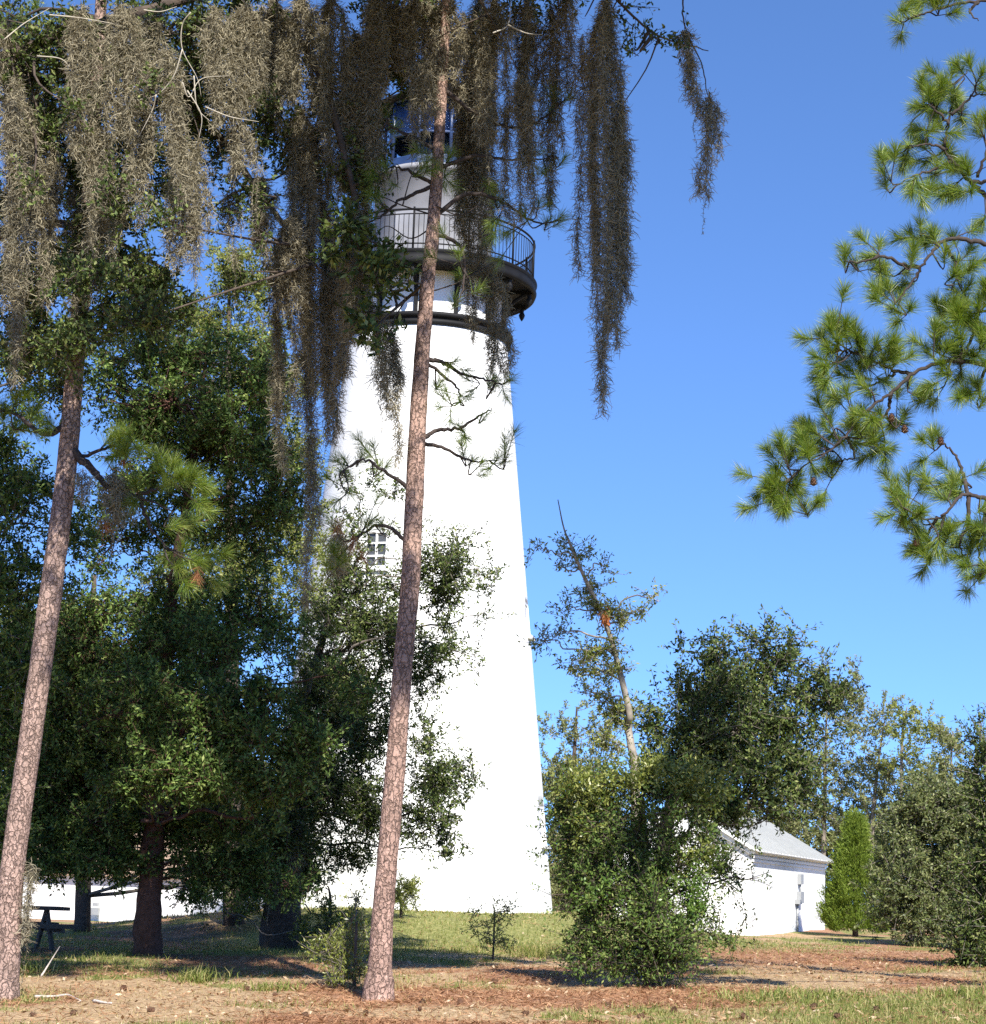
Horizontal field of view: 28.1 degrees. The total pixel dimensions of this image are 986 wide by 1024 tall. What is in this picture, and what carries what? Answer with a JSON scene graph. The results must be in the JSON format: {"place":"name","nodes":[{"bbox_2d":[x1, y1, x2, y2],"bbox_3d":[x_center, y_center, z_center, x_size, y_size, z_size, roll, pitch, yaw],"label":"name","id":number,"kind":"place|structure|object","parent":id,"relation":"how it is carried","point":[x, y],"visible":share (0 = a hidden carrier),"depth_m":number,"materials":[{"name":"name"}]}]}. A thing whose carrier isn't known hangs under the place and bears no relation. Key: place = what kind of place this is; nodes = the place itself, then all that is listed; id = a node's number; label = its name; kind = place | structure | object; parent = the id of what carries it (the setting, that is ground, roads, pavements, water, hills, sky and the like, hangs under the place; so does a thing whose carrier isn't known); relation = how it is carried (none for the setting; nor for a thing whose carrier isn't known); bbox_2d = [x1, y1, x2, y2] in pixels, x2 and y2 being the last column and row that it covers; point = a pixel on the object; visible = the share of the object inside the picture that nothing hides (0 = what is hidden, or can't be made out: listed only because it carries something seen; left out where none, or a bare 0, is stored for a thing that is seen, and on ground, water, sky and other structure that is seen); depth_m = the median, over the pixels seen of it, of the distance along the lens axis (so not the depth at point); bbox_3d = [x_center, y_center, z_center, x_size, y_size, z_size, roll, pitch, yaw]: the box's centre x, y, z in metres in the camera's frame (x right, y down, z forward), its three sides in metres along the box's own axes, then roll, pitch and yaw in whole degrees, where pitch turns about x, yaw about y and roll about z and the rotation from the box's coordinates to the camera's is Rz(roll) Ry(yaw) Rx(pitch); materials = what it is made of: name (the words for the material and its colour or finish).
{"place":"outdoors","nodes":[
{"label":"outdoors","id":0,"kind":"place"},
{"bbox_2d":[0,897,985,1023],"bbox_3d":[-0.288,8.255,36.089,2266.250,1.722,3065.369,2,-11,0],"label":"ground","id":1,"kind":"structure","parent":0,"point":[831,934],"depth_m":27.85,"materials":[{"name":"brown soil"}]},
{"bbox_2d":[20,986,52,996],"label":"grass tuft","id":2,"kind":"object","parent":1,"relation":"on","point":[21,992],"visible":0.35,"depth_m":23.89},
{"bbox_2d":[20,955,70,972],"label":"grass tuft","id":3,"kind":"object","parent":1,"relation":"on","point":[38,967],"visible":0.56,"depth_m":28.11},
{"bbox_2d":[21,905,80,950],"bbox_3d":[-8.184,7.098,33.605,1.900,0.769,1.600,8,-12,-27],"label":"picnic table","id":4,"kind":"object","parent":1,"relation":"on","point":[47,925],"visible":0.66,"depth_m":33.54,"materials":[{"name":"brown wood"}]},
{"bbox_2d":[0,309,119,864],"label":"laurel oak tree","id":5,"kind":"object","parent":1,"relation":"on","point":[18,483],"visible":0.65,"depth_m":29.23,"materials":[{"name":"green plant"}]},
{"bbox_2d":[0,0,242,1000],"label":"pine tree","id":6,"kind":"object","parent":1,"relation":"on","point":[25,773],"visible":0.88,"depth_m":24.21,"materials":[{"name":"brown plant"}]},
{"bbox_2d":[12,859,43,984],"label":"spanish moss","id":7,"kind":"object","parent":6,"relation":"attached to","point":[25,920],"visible":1,"depth_m":23.45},
{"bbox_2d":[67,467,99,509],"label":"spanish moss","id":8,"kind":"object","parent":6,"relation":"attached to","point":[82,487],"visible":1,"depth_m":24.23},
{"bbox_2d":[95,470,141,562],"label":"spanish moss","id":9,"kind":"object","parent":6,"relation":"attached to","point":[116,484],"visible":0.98,"depth_m":24.32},
{"bbox_2d":[22,834,244,921],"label":"house","id":10,"kind":"structure","parent":1,"relation":"on","point":[117,908],"depth_m":70.25,"materials":[{"name":"beige"}]},
{"bbox_2d":[0,566,338,931],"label":"dark oak tree","id":11,"kind":"object","parent":1,"relation":"on","point":[82,917],"visible":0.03,"depth_m":43.02,"materials":[{"name":"green plant"}]},
{"bbox_2d":[0,299,390,956],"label":"oak tree","id":12,"kind":"object","parent":1,"relation":"on","point":[118,759],"visible":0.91,"depth_m":32.57,"materials":[{"name":"green plant"}]},
{"bbox_2d":[154,962,237,984],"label":"grass tuft","id":13,"kind":"object","parent":1,"relation":"on","point":[201,974],"visible":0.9,"depth_m":26.34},
{"bbox_2d":[121,221,363,925],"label":"oak tree","id":14,"kind":"object","parent":1,"relation":"on","point":[219,314],"visible":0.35,"depth_m":44.15,"materials":[{"name":"green plant"}]},
{"bbox_2d":[227,977,325,993],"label":"grass tuft","id":15,"kind":"object","parent":1,"relation":"on","point":[270,986],"visible":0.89,"depth_m":24.70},
{"bbox_2d":[195,887,369,949],"bbox_3d":[-3.866,7.394,35.667,3.483,1.259,1.288,-3,-12,25],"label":"scrub plant","id":16,"kind":"object","parent":1,"relation":"on","point":[328,921],"visible":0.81,"depth_m":35.28,"materials":[{"name":"green plant"}]},
{"bbox_2d":[297,879,371,988],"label":"scrub plant","id":17,"kind":"object","parent":1,"relation":"on","point":[344,953],"visible":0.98,"depth_m":25.16,"materials":[{"name":"green plant"}]},
{"bbox_2d":[0,0,708,427],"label":"live oak","id":18,"kind":"object","parent":1,"relation":"on","point":[144,290],"visible":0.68,"depth_m":24.37,"materials":[{"name":"green plant"}]},
{"bbox_2d":[0,13,32,125],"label":"spanish moss","id":19,"kind":"object","parent":18,"relation":"hanging from","point":[3,49],"visible":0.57,"depth_m":24.51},
{"bbox_2d":[0,69,52,393],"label":"spanish moss","id":20,"kind":"object","parent":18,"relation":"hanging from","point":[11,119],"visible":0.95,"depth_m":23.74,"materials":[{"name":"plant"}]},
{"bbox_2d":[20,80,51,284],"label":"spanish moss","id":21,"kind":"object","parent":18,"relation":"hanging from","point":[35,93],"visible":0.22,"depth_m":24.59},
{"bbox_2d":[27,139,73,317],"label":"spanish moss","id":22,"kind":"object","parent":18,"relation":"hanging from","point":[47,237],"visible":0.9,"depth_m":24.11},
{"bbox_2d":[59,183,92,354],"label":"spanish moss","id":23,"kind":"object","parent":18,"relation":"hanging from","point":[72,232],"visible":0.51,"depth_m":24.43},
{"bbox_2d":[54,0,104,199],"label":"spanish moss","id":24,"kind":"object","parent":18,"relation":"hanging from","point":[83,81],"visible":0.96,"depth_m":23.80,"materials":[{"name":"plant"}]},
{"bbox_2d":[74,139,123,308],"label":"spanish moss","id":25,"kind":"object","parent":18,"relation":"hanging from","point":[101,241],"visible":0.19,"depth_m":24.08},
{"bbox_2d":[78,119,125,311],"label":"spanish moss","id":26,"kind":"object","parent":18,"relation":"hanging from","point":[99,133],"visible":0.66,"depth_m":23.67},
{"bbox_2d":[93,2,152,188],"bbox_3d":[-4.474,-5.035,23.849,0.807,2.444,0.650,2,-11,0],"label":"spanish moss","id":27,"kind":"object","parent":18,"relation":"hanging from","point":[122,16],"visible":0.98,"depth_m":23.84,"materials":[{"name":"plant"}]},
{"bbox_2d":[110,95,163,243],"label":"spanish moss","id":28,"kind":"object","parent":18,"relation":"hanging from","point":[141,165],"visible":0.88,"depth_m":23.85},
{"bbox_2d":[131,2,178,109],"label":"spanish moss","id":29,"kind":"object","parent":18,"relation":"hanging from","point":[156,40],"visible":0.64,"depth_m":24.55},
{"bbox_2d":[152,41,207,232],"bbox_3d":[-3.835,-4.508,23.696,0.654,2.404,0.590,-6,-13,35],"label":"spanish moss","id":30,"kind":"object","parent":18,"relation":"hanging from","point":[170,103],"visible":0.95,"depth_m":23.67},
{"bbox_2d":[157,132,209,297],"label":"spanish moss","id":31,"kind":"object","parent":18,"relation":"hanging from","point":[180,249],"visible":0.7,"depth_m":23.73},
{"bbox_2d":[169,133,219,267],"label":"spanish moss","id":32,"kind":"object","parent":18,"relation":"hanging from","point":[199,157],"visible":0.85,"depth_m":24.01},
{"bbox_2d":[191,2,235,149],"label":"spanish moss","id":33,"kind":"object","parent":18,"relation":"hanging from","point":[215,52],"visible":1,"depth_m":24.06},
{"bbox_2d":[217,182,247,306],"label":"spanish moss","id":34,"kind":"object","parent":18,"relation":"hanging from","point":[228,218],"visible":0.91,"depth_m":24.39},
{"bbox_2d":[221,122,268,224],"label":"spanish moss","id":35,"kind":"object","parent":18,"relation":"hanging from","point":[236,162],"visible":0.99,"depth_m":24.05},
{"bbox_2d":[219,0,271,174],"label":"spanish moss","id":36,"kind":"object","parent":18,"relation":"hanging from","point":[249,37],"visible":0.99,"depth_m":24.21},
{"bbox_2d":[240,171,282,287],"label":"spanish moss","id":37,"kind":"object","parent":18,"relation":"hanging from","point":[266,218],"visible":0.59,"depth_m":25.35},
{"bbox_2d":[254,0,307,157],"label":"spanish moss","id":38,"kind":"object","parent":18,"relation":"hanging from","point":[279,35],"visible":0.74,"depth_m":25.75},
{"bbox_2d":[262,246,307,483],"bbox_3d":[-2.726,-1.986,25.856,0.734,3.288,0.646,2,-11,0],"label":"spanish moss","id":39,"kind":"object","parent":18,"relation":"hanging from","point":[277,331],"visible":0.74,"depth_m":25.79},
{"bbox_2d":[267,215,311,349],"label":"spanish moss","id":40,"kind":"object","parent":18,"relation":"hanging from","point":[288,287],"visible":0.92,"depth_m":25.31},
{"bbox_2d":[277,0,319,118],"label":"spanish moss","id":41,"kind":"object","parent":18,"relation":"hanging from","point":[299,9],"visible":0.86,"depth_m":25.68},
{"bbox_2d":[278,100,325,315],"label":"spanish moss","id":42,"kind":"object","parent":18,"relation":"hanging from","point":[304,156],"visible":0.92,"depth_m":25.62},
{"bbox_2d":[294,284,328,616],"bbox_3d":[-2.449,-0.948,26.126,0.695,4.718,0.612,2,-11,0],"label":"spanish moss","id":43,"kind":"object","parent":18,"relation":"hanging from","point":[308,408],"visible":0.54,"depth_m":25.95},
{"bbox_2d":[281,120,341,252],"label":"spanish moss","id":44,"kind":"object","parent":18,"relation":"hanging from","point":[327,183],"visible":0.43,"depth_m":26.02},
{"bbox_2d":[294,200,358,469],"bbox_3d":[-2.219,-2.369,25.744,0.922,3.685,0.660,6,-11,-18],"label":"spanish moss","id":45,"kind":"object","parent":18,"relation":"hanging from","point":[305,329],"visible":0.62,"depth_m":25.60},
{"bbox_2d":[299,0,360,175],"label":"spanish moss","id":46,"kind":"object","parent":18,"relation":"hanging from","point":[324,46],"visible":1,"depth_m":25.55,"materials":[{"name":"plant"}]},
{"bbox_2d":[306,253,357,444],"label":"spanish moss","id":47,"kind":"object","parent":18,"relation":"hanging from","point":[325,332],"visible":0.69,"depth_m":25.50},
{"bbox_2d":[319,521,352,616],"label":"spanish moss","id":48,"kind":"object","parent":18,"relation":"hanging from","point":[340,573],"visible":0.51,"depth_m":25.09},
{"bbox_2d":[329,207,381,374],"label":"spanish moss","id":49,"kind":"object","parent":18,"relation":"hanging from","point":[345,285],"visible":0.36,"depth_m":24.81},
{"bbox_2d":[356,75,393,252],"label":"spanish moss","id":50,"kind":"object","parent":18,"relation":"hanging from","point":[364,210],"visible":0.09,"depth_m":25.74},
{"bbox_2d":[353,0,398,189],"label":"spanish moss","id":51,"kind":"object","parent":18,"relation":"hanging from","point":[377,59],"visible":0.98,"depth_m":25.55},
{"bbox_2d":[355,0,409,107],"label":"spanish moss","id":52,"kind":"object","parent":18,"relation":"hanging from","point":[396,30],"visible":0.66,"depth_m":25.79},
{"bbox_2d":[363,300,411,436],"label":"spanish moss","id":53,"kind":"object","parent":18,"relation":"hanging from","point":[383,373],"visible":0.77,"depth_m":24.45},
{"bbox_2d":[394,0,440,120],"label":"spanish moss","id":54,"kind":"object","parent":18,"relation":"hanging from","point":[414,11],"visible":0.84,"depth_m":25.69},
{"bbox_2d":[401,49,445,179],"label":"spanish moss","id":55,"kind":"object","parent":18,"relation":"hanging from","point":[420,109],"visible":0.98,"depth_m":25.27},
{"bbox_2d":[421,0,476,142],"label":"spanish moss","id":56,"kind":"object","parent":18,"relation":"hanging from","point":[455,67],"visible":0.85,"depth_m":25.62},
{"bbox_2d":[444,81,480,253],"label":"spanish moss","id":57,"kind":"object","parent":18,"relation":"hanging from","point":[459,135],"visible":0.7,"depth_m":26.50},
{"bbox_2d":[454,0,503,347],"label":"spanish moss","id":58,"kind":"object","parent":18,"relation":"hanging from","point":[481,164],"visible":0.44,"depth_m":26.46,"materials":[{"name":"plant"}]},
{"bbox_2d":[467,0,523,182],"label":"spanish moss","id":59,"kind":"object","parent":18,"relation":"hanging from","point":[485,80],"visible":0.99,"depth_m":25.39,"materials":[{"name":"plant"}]},
{"bbox_2d":[476,259,522,404],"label":"spanish moss","id":60,"kind":"object","parent":18,"relation":"hanging from","point":[494,335],"visible":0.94,"depth_m":26.19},
{"bbox_2d":[493,67,546,233],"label":"spanish moss","id":61,"kind":"object","parent":18,"relation":"hanging from","point":[522,115],"visible":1,"depth_m":25.15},
{"bbox_2d":[507,0,547,129],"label":"spanish moss","id":62,"kind":"object","parent":18,"relation":"hanging from","point":[527,48],"visible":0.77,"depth_m":25.79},
{"bbox_2d":[531,1,567,237],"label":"spanish moss","id":63,"kind":"object","parent":18,"relation":"hanging from","point":[547,131],"visible":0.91,"depth_m":25.72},
{"bbox_2d":[541,0,587,158],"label":"spanish moss","id":64,"kind":"object","parent":18,"relation":"hanging from","point":[563,15],"visible":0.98,"depth_m":25.70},
{"bbox_2d":[564,33,602,301],"bbox_3d":[1.191,-4.434,25.213,0.605,3.678,0.472,2,-11,0],"label":"spanish moss","id":65,"kind":"object","parent":18,"relation":"hanging from","point":[580,171],"visible":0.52,"depth_m":25.16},
{"bbox_2d":[576,0,635,421],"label":"spanish moss","id":66,"kind":"object","parent":18,"relation":"hanging from","point":[604,40],"visible":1,"depth_m":24.56,"materials":[{"name":"plant"}]},
{"bbox_2d":[604,99,640,309],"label":"spanish moss","id":67,"kind":"object","parent":18,"relation":"hanging from","point":[626,213],"visible":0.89,"depth_m":24.62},
{"bbox_2d":[670,22,715,150],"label":"spanish moss","id":68,"kind":"object","parent":18,"relation":"hanging from","point":[690,64],"visible":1,"depth_m":24.85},
{"bbox_2d":[688,87,730,234],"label":"spanish moss","id":69,"kind":"object","parent":18,"relation":"hanging from","point":[711,139],"visible":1,"depth_m":24.66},
{"bbox_2d":[233,454,517,948],"bbox_3d":[-2.571,3.489,36.545,5.157,9.525,3.842,-3,-12,25],"label":"mossy oak tree","id":70,"kind":"object","parent":1,"relation":"on","point":[363,627],"visible":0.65,"depth_m":36.53,"materials":[{"name":"green plant"}]},
{"bbox_2d":[262,805,279,925],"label":"spanish moss","id":71,"kind":"object","parent":70,"relation":"attached to","point":[272,871],"visible":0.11,"depth_m":35.53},
{"bbox_2d":[284,807,310,905],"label":"spanish moss","id":72,"kind":"object","parent":70,"relation":"attached to","point":[293,859],"visible":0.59,"depth_m":35.51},
{"bbox_2d":[344,977,429,990],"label":"grass tuft","id":73,"kind":"object","parent":1,"relation":"on","point":[399,985],"visible":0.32,"depth_m":25.04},
{"bbox_2d":[260,79,551,913],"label":"lighthouse","id":74,"kind":"object","parent":1,"relation":"on","point":[493,714],"visible":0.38,"depth_m":48.54,"materials":[{"name":"white paint"}]},
{"bbox_2d":[359,530,388,570],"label":"window","id":75,"kind":"structure","parent":74,"relation":"in","point":[376,537],"depth_m":48.22,"materials":[{"name":"white paint"}]},
{"bbox_2d":[394,210,412,247],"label":"door","id":76,"kind":"structure","parent":74,"relation":"in","point":[405,218],"depth_m":50.83,"materials":[{"name":"grey paint"}]},
{"bbox_2d":[539,806,550,848],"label":"window","id":77,"kind":"structure","parent":74,"relation":"in","point":[541,808],"depth_m":48.83,"materials":[{"name":"white paint"}]},
{"bbox_2d":[394,869,426,917],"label":"round bush","id":78,"kind":"object","parent":1,"relation":"on","point":[409,889],"visible":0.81,"depth_m":42.12,"materials":[{"name":"green plant"}]},
{"bbox_2d":[313,0,576,1001],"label":"pine tree","id":79,"kind":"object","parent":1,"relation":"on","point":[379,980],"visible":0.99,"depth_m":24.53,"materials":[{"name":"brown plant"}]},
{"bbox_2d":[329,27,371,216],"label":"spanish moss","id":80,"kind":"object","parent":79,"relation":"hanging from","point":[348,122],"visible":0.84,"depth_m":25.53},
{"bbox_2d":[385,333,410,488],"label":"spanish moss","id":81,"kind":"object","parent":79,"relation":"hanging from","point":[396,376],"visible":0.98,"depth_m":24.54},
{"bbox_2d":[460,891,521,959],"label":"shrub","id":82,"kind":"object","parent":1,"relation":"on","point":[494,936],"visible":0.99,"depth_m":32.29,"materials":[{"name":"green plant"}]},
{"bbox_2d":[0,907,985,1023],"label":"pine straw","id":83,"kind":"object","parent":1,"relation":"on","point":[411,1001],"visible":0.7,"depth_m":24.57,"materials":[{"name":"plant"}]},
{"bbox_2d":[3,907,985,1023],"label":"fallen leaves","id":84,"kind":"object","parent":1,"relation":"on","point":[291,1004],"visible":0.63,"depth_m":24.00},
{"bbox_2d":[491,940,577,958],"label":"grass tuft","id":85,"kind":"object","parent":1,"relation":"on","point":[542,952],"visible":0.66,"depth_m":33.79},
{"bbox_2d":[545,817,607,910],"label":"tree","id":86,"kind":"object","parent":1,"relation":"on","point":[559,893],"visible":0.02,"depth_m":93.97,"materials":[{"name":"green plant"}]},
{"bbox_2d":[537,692,630,912],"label":"slender tree","id":87,"kind":"object","parent":1,"relation":"on","point":[575,736],"visible":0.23,"depth_m":61.57,"materials":[{"name":"plant"}]},
{"bbox_2d":[516,500,667,977],"bbox_3d":[1.410,3.244,28.366,2.205,6.984,1.072,4,-11,-13],"label":"young oak tree","id":88,"kind":"object","parent":1,"relation":"on","point":[627,710],"visible":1,"depth_m":28.61,"materials":[{"name":"green plant"}]},
{"bbox_2d":[526,729,772,989],"bbox_3d":[2.101,4.636,26.031,3.323,3.546,2.388,2,-11,0],"label":"shrub","id":89,"kind":"object","parent":1,"relation":"on","point":[640,903],"visible":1,"depth_m":25.93,"materials":[{"name":"green plant"}]},
{"bbox_2d":[616,810,832,935],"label":"oil house","id":90,"kind":"structure","parent":1,"relation":"on","point":[796,868],"depth_m":56.16,"materials":[{"name":"paint"}]},
{"bbox_2d":[615,603,870,971],"bbox_3d":[3.662,4.189,29.681,3.664,5.754,2.682,-3,-12,24],"label":"oak tree","id":91,"kind":"object","parent":1,"relation":"on","point":[719,691],"visible":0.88,"depth_m":29.61,"materials":[{"name":"green plant"}]},
{"bbox_2d":[743,780,807,835],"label":"tree","id":92,"kind":"object","parent":1,"relation":"on","point":[758,811],"visible":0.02,"depth_m":92.78,"materials":[{"name":"green plant"}]},
{"bbox_2d":[671,982,915,1006],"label":"grass tuft","id":93,"kind":"object","parent":1,"relation":"on","point":[769,994],"visible":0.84,"depth_m":23.53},
{"bbox_2d":[774,646,878,864],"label":"woodland tree","id":94,"kind":"object","parent":1,"relation":"on","point":[840,781],"visible":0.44,"depth_m":69.33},
{"bbox_2d":[771,806,891,919],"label":"tree","id":95,"kind":"object","parent":1,"relation":"on","point":[831,836],"visible":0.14,"depth_m":89.04,"materials":[{"name":"green plant"}]},
{"bbox_2d":[815,807,891,936],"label":"cedar tree","id":96,"kind":"object","parent":1,"relation":"on","point":[839,907],"visible":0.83,"depth_m":55.76,"materials":[{"name":"plant"}]},
{"bbox_2d":[725,0,985,607],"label":"pine tree","id":97,"kind":"object","parent":1,"relation":"on","point":[957,307],"visible":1,"depth_m":22.69,"materials":[{"name":"green plant"}]},
{"bbox_2d":[843,689,923,926],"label":"woodland tree","id":98,"kind":"object","parent":1,"relation":"on","point":[872,765],"visible":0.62,"depth_m":67.61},
{"bbox_2d":[847,765,985,947],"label":"woodland tree","id":99,"kind":"object","parent":1,"relation":"on","point":[918,818],"visible":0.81,"depth_m":48.97,"materials":[{"name":"plant"}]},
{"bbox_2d":[875,694,960,796],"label":"woodland tree","id":100,"kind":"object","parent":1,"relation":"on","point":[904,722],"visible":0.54,"depth_m":65.71,"materials":[{"name":"green plant"}]},
{"bbox_2d":[890,979,985,1001],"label":"grass tuft","id":101,"kind":"object","parent":1,"relation":"on","point":[969,994],"visible":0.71,"depth_m":23.75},
{"bbox_2d":[916,721,981,837],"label":"woodland tree","id":102,"kind":"object","parent":1,"relation":"on","point":[945,767],"visible":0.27,"depth_m":63.62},
{"bbox_2d":[922,702,985,967],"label":"woodland tree","id":103,"kind":"object","parent":1,"relation":"on","point":[971,940],"visible":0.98,"depth_m":32.47,"materials":[{"name":"plant"}]},
{"bbox_2d":[0,904,985,1023],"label":"grass","id":104,"kind":"structure","parent":0,"point":[808,1010],"depth_m":27.38,"materials":[{"name":"plant"}]},
{"bbox_2d":[0,0,985,888],"label":"sky","id":105,"kind":"structure","parent":0,"point":[710,363],"materials":[{"name":"blue"}]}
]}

